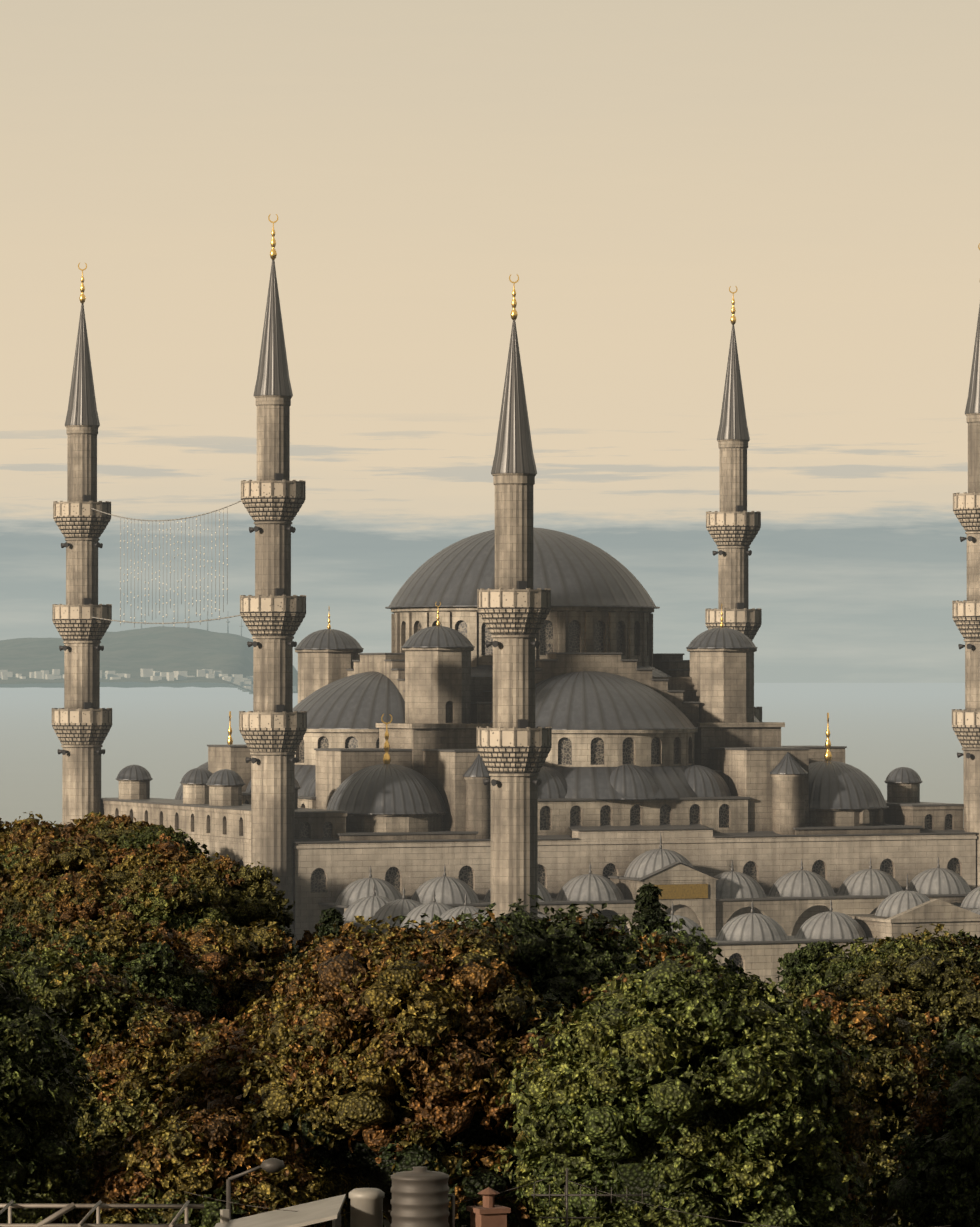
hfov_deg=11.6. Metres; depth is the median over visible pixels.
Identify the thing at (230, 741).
corner finial
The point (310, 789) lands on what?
exedra
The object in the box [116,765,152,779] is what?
gallery turret cap
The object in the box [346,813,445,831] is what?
corner drum
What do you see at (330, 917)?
tree
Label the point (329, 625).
pier finial
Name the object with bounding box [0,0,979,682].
sky
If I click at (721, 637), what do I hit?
pier cap
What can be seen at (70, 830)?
tree
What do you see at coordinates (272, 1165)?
street lamp post
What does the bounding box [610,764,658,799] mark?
exedra
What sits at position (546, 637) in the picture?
drum panes
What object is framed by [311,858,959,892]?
wall panes
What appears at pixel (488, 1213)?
rooftop chimney
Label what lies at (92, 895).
tree
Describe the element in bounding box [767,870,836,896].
portico dome
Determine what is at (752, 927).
court dome
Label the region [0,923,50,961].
tree
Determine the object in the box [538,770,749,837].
fore block
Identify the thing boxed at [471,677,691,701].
stepped buttress
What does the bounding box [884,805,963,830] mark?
side gallery
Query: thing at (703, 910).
portico centre bay
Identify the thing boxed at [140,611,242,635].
radio masts
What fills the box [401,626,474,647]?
pier cap
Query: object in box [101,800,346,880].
side gallery
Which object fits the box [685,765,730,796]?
exedra
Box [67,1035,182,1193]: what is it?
tree
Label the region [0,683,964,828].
sea water
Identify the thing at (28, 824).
tree
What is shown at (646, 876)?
portico roof
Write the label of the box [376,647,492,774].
pier tower
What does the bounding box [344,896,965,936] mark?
portico arcade
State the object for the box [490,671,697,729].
semi dome
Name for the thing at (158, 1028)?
tree
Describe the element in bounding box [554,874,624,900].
portico dome
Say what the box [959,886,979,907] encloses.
court dome
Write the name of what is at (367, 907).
court dome
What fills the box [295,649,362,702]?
pier tower
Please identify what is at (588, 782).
semicircular drum apron
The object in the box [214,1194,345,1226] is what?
rooftop hut roof
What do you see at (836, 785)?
corner dome
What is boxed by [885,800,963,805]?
side gallery roof
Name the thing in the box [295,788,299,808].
gallery turret
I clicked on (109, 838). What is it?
tree
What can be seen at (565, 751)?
drum panes
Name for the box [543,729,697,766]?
dome drum
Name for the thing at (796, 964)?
tree
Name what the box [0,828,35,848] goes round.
tree
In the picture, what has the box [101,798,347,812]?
side gallery roof
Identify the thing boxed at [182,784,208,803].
gallery turret
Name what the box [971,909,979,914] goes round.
court dome
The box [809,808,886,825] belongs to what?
corner drum
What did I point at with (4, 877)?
tree
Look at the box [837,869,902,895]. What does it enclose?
portico dome
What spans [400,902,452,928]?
court dome
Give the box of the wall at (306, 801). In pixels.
[242,792,315,808]
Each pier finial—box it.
[327,607,330,628]
[435,602,440,625]
[720,604,723,626]
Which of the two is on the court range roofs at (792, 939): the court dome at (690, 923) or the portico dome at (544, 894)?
the court dome at (690, 923)
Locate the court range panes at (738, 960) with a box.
[729,953,742,975]
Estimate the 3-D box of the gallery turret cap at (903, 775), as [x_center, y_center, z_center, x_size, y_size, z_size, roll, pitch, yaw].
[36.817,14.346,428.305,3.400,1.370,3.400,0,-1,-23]
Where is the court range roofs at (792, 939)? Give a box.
[343,906,979,944]
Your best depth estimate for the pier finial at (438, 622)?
415.14 m
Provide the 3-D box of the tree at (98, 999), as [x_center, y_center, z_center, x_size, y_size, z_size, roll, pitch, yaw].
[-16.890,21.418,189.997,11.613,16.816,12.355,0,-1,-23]
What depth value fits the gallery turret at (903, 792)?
427.06 m
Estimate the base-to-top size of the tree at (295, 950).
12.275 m
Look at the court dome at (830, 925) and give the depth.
360.35 m
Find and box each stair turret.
[464,777,490,838]
[771,774,806,834]
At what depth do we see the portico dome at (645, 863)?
403.61 m
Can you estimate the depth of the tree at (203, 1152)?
156.96 m
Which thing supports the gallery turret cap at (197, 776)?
attached to the gallery turret at (195, 793)
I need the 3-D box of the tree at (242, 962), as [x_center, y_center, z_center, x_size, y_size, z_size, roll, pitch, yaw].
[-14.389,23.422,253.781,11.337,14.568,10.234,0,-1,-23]
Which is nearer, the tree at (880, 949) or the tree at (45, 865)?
the tree at (880, 949)
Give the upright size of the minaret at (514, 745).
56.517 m
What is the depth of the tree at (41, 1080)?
156.15 m
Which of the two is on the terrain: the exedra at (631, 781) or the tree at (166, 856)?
the tree at (166, 856)
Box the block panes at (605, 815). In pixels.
[540,804,728,829]
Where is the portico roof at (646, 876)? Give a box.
[608,862,717,880]
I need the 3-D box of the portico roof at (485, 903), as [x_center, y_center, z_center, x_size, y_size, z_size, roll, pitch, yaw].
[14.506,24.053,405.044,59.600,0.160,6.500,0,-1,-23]
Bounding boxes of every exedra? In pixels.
[245,780,250,792]
[304,775,315,796]
[538,766,566,798]
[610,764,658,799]
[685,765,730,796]
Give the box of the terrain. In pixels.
[383,1206,913,1226]
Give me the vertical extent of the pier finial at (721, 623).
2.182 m
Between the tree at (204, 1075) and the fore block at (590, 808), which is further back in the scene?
the fore block at (590, 808)
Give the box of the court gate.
[846,899,979,944]
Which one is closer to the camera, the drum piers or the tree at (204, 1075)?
the tree at (204, 1075)
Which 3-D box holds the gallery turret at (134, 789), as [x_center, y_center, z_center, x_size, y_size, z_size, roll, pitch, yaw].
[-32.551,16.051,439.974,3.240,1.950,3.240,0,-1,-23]
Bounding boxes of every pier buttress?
[207,744,411,809]
[422,747,809,830]
[781,746,846,763]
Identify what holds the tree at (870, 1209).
on the terrain
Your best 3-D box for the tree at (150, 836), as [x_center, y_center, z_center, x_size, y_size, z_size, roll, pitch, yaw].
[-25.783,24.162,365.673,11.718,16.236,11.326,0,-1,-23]
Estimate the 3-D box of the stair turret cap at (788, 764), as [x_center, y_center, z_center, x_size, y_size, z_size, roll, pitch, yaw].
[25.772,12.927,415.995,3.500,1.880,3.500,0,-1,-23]
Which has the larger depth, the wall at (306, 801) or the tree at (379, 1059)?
the wall at (306, 801)
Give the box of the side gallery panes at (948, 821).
[925,814,951,828]
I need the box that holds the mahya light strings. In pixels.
[91,501,240,627]
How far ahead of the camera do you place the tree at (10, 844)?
391.25 m
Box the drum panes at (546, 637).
[405,620,635,655]
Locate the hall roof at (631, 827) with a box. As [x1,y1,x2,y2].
[293,824,976,842]
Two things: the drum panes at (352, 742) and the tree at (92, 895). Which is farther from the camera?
the drum panes at (352, 742)
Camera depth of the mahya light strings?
418.12 m
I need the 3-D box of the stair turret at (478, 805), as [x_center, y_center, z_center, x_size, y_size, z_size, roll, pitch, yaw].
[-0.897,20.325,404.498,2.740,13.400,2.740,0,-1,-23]
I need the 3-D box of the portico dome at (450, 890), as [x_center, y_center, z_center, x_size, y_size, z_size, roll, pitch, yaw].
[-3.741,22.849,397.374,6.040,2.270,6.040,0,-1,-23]
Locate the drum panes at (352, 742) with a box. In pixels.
[299,736,378,762]
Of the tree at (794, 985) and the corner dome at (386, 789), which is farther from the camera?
the corner dome at (386, 789)
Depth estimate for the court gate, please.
360.47 m
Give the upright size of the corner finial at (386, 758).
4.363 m
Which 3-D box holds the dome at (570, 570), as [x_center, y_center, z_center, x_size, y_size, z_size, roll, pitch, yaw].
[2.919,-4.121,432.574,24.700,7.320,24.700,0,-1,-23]
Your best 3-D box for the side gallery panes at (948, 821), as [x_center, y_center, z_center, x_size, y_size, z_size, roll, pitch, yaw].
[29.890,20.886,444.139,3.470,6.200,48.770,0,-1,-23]
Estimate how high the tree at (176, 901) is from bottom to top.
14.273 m
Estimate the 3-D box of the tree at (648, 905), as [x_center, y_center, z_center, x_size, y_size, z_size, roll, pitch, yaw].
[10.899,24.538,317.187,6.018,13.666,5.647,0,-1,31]
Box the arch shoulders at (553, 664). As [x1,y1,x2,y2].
[471,652,699,722]
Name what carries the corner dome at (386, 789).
on the corner drum at (394, 822)
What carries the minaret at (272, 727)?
on the terrain
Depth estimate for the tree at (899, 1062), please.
169.39 m
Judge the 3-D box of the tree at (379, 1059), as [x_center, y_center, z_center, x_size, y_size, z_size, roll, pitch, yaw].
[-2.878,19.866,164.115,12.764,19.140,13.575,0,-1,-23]
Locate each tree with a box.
[0,811,68,840]
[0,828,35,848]
[0,829,77,858]
[0,833,116,930]
[0,838,73,876]
[0,859,12,929]
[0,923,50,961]
[0,930,101,1223]
[0,943,185,1072]
[0,954,12,968]
[16,919,49,944]
[25,869,133,936]
[28,913,222,1023]
[49,1156,95,1223]
[58,811,134,838]
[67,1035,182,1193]
[69,813,153,840]
[75,1105,347,1226]
[78,1005,221,1220]
[93,822,192,851]
[102,833,210,887]
[105,866,235,935]
[108,825,212,860]
[137,993,188,1011]
[160,992,383,1226]
[173,919,305,1025]
[177,852,294,928]
[227,910,581,1226]
[278,925,301,963]
[292,923,358,960]
[312,907,348,949]
[433,894,657,1226]
[455,1201,547,1226]
[489,946,891,1226]
[573,914,761,987]
[631,882,671,936]
[776,941,848,993]
[784,989,946,1226]
[785,973,825,1000]
[805,923,979,999]
[814,948,979,1074]
[867,1033,933,1219]
[868,1023,979,1226]
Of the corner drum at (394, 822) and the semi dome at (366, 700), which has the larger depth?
the semi dome at (366, 700)
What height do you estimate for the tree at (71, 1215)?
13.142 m
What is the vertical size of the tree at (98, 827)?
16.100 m
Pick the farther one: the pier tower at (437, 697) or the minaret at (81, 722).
the minaret at (81, 722)
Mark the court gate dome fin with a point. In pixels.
(907, 887)
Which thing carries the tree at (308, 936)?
on the terrain
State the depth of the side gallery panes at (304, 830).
398.47 m
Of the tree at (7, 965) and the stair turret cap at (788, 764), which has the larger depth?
the stair turret cap at (788, 764)
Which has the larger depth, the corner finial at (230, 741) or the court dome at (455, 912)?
the corner finial at (230, 741)
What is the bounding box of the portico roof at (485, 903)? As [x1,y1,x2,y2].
[318,893,967,907]
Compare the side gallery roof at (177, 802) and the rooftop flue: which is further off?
the side gallery roof at (177, 802)
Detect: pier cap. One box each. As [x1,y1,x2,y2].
[294,629,363,648]
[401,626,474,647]
[686,627,757,647]
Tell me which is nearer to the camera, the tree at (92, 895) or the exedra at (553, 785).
the tree at (92, 895)
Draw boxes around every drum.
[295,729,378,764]
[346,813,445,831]
[391,606,653,665]
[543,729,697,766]
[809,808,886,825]
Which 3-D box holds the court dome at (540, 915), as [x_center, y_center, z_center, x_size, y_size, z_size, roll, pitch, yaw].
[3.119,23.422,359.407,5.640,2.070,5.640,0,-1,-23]
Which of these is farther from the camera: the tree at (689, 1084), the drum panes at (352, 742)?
the drum panes at (352, 742)
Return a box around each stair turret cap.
[463,754,490,776]
[770,752,807,773]
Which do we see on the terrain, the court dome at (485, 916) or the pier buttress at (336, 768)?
the pier buttress at (336, 768)
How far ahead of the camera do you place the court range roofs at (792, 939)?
358.23 m
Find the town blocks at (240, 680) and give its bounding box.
[0,669,295,693]
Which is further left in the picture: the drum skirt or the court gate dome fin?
the drum skirt
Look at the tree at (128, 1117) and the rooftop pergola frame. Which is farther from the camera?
the tree at (128, 1117)
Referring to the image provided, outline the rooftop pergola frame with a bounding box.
[0,1200,203,1226]
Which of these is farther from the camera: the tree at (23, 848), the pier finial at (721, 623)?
the pier finial at (721, 623)
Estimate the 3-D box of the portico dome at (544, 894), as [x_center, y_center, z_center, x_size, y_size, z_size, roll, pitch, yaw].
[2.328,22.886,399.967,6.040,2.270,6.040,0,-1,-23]
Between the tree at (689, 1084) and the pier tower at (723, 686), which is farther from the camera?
the pier tower at (723, 686)
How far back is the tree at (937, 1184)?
157.45 m
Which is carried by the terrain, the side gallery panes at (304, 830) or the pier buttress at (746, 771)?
the pier buttress at (746, 771)
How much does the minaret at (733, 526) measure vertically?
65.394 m
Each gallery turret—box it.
[117,780,150,798]
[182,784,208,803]
[207,785,243,805]
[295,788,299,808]
[885,782,921,802]
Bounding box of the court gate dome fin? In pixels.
[906,874,908,890]
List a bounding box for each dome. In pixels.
[175,762,207,799]
[293,671,404,728]
[326,764,447,813]
[335,878,401,904]
[343,896,391,920]
[372,899,421,924]
[385,527,659,608]
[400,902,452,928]
[411,876,478,903]
[432,906,484,927]
[466,911,488,927]
[483,882,552,901]
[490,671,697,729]
[538,914,554,929]
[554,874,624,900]
[623,849,693,877]
[666,915,705,940]
[714,871,766,897]
[716,913,788,940]
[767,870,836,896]
[794,911,866,938]
[809,761,888,808]
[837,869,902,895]
[873,891,930,916]
[908,868,970,893]
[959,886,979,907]
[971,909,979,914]
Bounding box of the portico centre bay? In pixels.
[610,863,718,937]
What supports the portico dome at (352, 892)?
on the portico arcade
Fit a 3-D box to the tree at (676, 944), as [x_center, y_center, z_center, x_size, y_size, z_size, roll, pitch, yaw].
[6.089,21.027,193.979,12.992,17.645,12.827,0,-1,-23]
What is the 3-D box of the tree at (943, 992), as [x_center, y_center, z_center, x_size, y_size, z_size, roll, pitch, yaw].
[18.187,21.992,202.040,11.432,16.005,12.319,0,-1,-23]
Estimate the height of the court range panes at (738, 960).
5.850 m
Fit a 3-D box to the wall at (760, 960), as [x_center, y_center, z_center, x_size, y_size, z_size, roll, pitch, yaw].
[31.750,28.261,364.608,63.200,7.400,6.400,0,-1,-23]
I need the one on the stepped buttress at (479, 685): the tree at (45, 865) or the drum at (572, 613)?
the drum at (572, 613)
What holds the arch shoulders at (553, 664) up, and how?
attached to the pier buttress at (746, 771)
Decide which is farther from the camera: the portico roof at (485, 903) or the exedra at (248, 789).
the exedra at (248, 789)
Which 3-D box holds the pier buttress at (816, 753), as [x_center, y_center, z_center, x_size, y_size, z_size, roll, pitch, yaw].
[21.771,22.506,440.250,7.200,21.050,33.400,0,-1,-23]
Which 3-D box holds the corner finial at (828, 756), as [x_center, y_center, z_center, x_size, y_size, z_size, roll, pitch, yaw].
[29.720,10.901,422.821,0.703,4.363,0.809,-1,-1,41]
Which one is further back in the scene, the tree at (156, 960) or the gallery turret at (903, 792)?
the gallery turret at (903, 792)
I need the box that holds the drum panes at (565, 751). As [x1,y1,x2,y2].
[558,737,676,764]
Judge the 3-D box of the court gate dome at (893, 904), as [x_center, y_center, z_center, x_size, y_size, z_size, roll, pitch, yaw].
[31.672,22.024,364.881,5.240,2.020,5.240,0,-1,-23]
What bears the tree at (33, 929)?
on the terrain
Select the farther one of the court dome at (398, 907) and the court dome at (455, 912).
the court dome at (398, 907)
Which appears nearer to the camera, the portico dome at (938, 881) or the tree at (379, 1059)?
the tree at (379, 1059)
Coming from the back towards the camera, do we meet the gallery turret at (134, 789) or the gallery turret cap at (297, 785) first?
the gallery turret at (134, 789)
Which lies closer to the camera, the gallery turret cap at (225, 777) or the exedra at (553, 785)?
the exedra at (553, 785)
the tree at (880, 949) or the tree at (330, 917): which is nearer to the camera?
the tree at (880, 949)
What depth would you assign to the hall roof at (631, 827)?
409.19 m
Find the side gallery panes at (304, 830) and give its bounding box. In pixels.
[243,822,330,865]
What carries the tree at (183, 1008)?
on the terrain
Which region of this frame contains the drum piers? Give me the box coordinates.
[391,612,652,666]
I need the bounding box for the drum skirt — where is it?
[471,665,671,676]
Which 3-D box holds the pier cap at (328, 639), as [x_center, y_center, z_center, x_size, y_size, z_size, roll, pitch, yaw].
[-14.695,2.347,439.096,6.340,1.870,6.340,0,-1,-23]
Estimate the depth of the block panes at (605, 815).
410.28 m
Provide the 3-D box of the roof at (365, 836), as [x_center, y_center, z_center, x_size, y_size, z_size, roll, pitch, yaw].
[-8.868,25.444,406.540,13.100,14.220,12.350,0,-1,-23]
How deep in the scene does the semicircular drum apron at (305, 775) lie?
419.16 m
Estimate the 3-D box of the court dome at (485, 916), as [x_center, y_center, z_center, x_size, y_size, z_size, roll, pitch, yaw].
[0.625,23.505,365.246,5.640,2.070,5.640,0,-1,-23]
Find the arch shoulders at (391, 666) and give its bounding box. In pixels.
[346,653,404,700]
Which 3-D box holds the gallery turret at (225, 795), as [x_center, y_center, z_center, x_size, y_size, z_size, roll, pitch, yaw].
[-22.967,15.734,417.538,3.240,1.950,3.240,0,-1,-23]
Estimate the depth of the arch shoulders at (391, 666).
424.36 m
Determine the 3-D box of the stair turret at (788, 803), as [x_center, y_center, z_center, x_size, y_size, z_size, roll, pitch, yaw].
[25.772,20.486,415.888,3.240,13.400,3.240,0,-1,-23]
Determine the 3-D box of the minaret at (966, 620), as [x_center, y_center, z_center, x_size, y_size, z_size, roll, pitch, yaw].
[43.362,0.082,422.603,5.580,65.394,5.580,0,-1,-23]
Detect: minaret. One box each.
[52,263,111,824]
[239,214,306,947]
[477,275,551,921]
[705,286,761,721]
[952,243,979,887]
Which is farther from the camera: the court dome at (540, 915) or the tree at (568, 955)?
the court dome at (540, 915)
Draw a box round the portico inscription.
[655,884,707,898]
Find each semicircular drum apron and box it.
[295,765,315,795]
[550,766,697,798]
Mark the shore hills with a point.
(190, 651)
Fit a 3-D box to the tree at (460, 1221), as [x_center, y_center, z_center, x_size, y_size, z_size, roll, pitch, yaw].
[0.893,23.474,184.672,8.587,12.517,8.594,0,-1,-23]
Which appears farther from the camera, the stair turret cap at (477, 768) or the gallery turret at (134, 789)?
the gallery turret at (134, 789)
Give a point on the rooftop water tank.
(420, 1195)
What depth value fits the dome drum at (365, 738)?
418.49 m
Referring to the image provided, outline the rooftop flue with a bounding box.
[349,1188,384,1226]
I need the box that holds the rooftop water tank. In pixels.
[391,1166,454,1226]
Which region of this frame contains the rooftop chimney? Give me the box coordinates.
[466,1187,510,1226]
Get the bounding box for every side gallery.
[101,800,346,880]
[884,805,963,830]
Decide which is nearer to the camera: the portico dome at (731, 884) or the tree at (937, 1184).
the tree at (937, 1184)
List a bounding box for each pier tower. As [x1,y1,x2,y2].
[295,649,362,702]
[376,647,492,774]
[687,648,784,768]
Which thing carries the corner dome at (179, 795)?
on the corner drum
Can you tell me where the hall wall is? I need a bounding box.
[294,829,976,947]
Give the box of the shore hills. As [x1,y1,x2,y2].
[0,626,297,692]
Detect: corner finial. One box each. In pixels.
[227,711,232,744]
[381,714,391,763]
[824,713,831,760]
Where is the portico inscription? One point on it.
(684, 891)
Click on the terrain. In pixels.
(386, 1222)
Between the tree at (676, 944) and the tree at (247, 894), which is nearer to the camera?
the tree at (676, 944)
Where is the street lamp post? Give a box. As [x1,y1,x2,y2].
[226,1158,284,1219]
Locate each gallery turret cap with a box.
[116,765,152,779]
[180,768,212,783]
[206,769,244,784]
[295,778,300,787]
[884,767,921,782]
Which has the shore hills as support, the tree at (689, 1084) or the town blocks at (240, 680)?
the town blocks at (240, 680)

